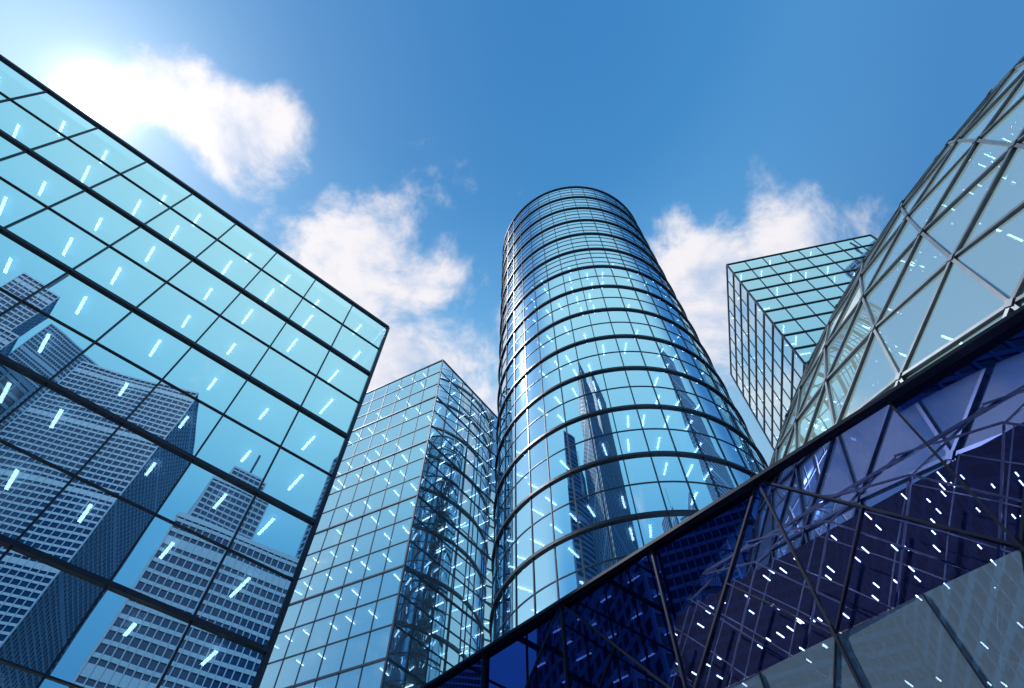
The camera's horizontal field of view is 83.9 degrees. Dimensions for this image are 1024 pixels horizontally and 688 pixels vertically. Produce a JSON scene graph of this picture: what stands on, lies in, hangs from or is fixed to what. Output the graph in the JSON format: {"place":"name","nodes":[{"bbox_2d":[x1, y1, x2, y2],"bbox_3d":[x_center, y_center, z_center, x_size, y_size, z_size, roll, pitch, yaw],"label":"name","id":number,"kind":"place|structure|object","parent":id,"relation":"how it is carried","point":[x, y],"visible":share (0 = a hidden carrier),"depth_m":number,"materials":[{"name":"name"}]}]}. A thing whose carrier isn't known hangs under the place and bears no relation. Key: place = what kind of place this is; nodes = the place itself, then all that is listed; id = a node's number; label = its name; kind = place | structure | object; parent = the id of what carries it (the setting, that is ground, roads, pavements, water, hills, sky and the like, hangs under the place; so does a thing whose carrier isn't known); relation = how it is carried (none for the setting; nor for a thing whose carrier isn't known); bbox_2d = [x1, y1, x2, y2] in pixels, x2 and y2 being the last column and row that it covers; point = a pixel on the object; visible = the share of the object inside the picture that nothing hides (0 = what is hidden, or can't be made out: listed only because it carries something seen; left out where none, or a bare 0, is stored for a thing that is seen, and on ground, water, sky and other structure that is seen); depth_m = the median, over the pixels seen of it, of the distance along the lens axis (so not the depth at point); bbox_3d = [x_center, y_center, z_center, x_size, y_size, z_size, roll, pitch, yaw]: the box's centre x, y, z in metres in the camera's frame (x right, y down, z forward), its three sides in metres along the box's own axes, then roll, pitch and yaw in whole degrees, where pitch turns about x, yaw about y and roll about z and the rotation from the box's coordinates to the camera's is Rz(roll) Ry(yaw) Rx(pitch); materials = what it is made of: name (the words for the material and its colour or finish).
{"place":"outdoors","nodes":[
{"label":"outdoors","id":0,"kind":"place"},
{"bbox_2d":[0,54,389,687],"bbox_3d":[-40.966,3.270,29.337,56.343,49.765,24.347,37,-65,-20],"label":"glass office block","id":1,"kind":"structure","parent":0,"point":[186,372],"depth_m":32.98,"materials":[{"name":"glass"}]},
{"bbox_2d":[0,0,1023,466],"label":"sky","id":2,"kind":"structure","parent":0,"point":[391,150],"materials":[{"name":"blue"}]},
{"bbox_2d":[489,186,767,642],"bbox_3d":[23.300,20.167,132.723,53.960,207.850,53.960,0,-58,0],"label":"round glass tower","id":3,"kind":"structure","parent":0,"point":[622,432],"depth_m":103.20,"materials":[{"name":"glass"}]},
{"label":"ground","id":4,"kind":"structure","parent":0,"visible":0},
{"bbox_2d":[259,359,497,687],"bbox_3d":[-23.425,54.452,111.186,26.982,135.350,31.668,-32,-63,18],"label":"glass office tower","id":5,"kind":"structure","parent":4,"relation":"on","point":[393,588],"depth_m":114.12,"materials":[{"name":"blue glass"}]},
{"bbox_2d":[420,305,1023,687],"bbox_3d":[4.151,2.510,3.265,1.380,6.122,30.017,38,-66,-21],"label":"navy glass podium","id":6,"kind":"object","parent":4,"relation":"on","point":[878,542],"visible":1,"depth_m":5.18,"materials":[{"name":"glass"}]},
{"bbox_2d":[726,234,876,450],"bbox_3d":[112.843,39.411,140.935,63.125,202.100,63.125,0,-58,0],"label":"glass square tower","id":7,"kind":"structure","parent":4,"relation":"on","point":[780,306],"depth_m":196.56,"materials":[{"name":"glass"}]},
{"bbox_2d":[769,56,1023,465],"bbox_3d":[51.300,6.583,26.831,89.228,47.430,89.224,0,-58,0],"label":"geodesic glass dome","id":8,"kind":"structure","parent":4,"relation":"on","point":[939,273],"depth_m":17.33,"materials":[{"name":"glass"}]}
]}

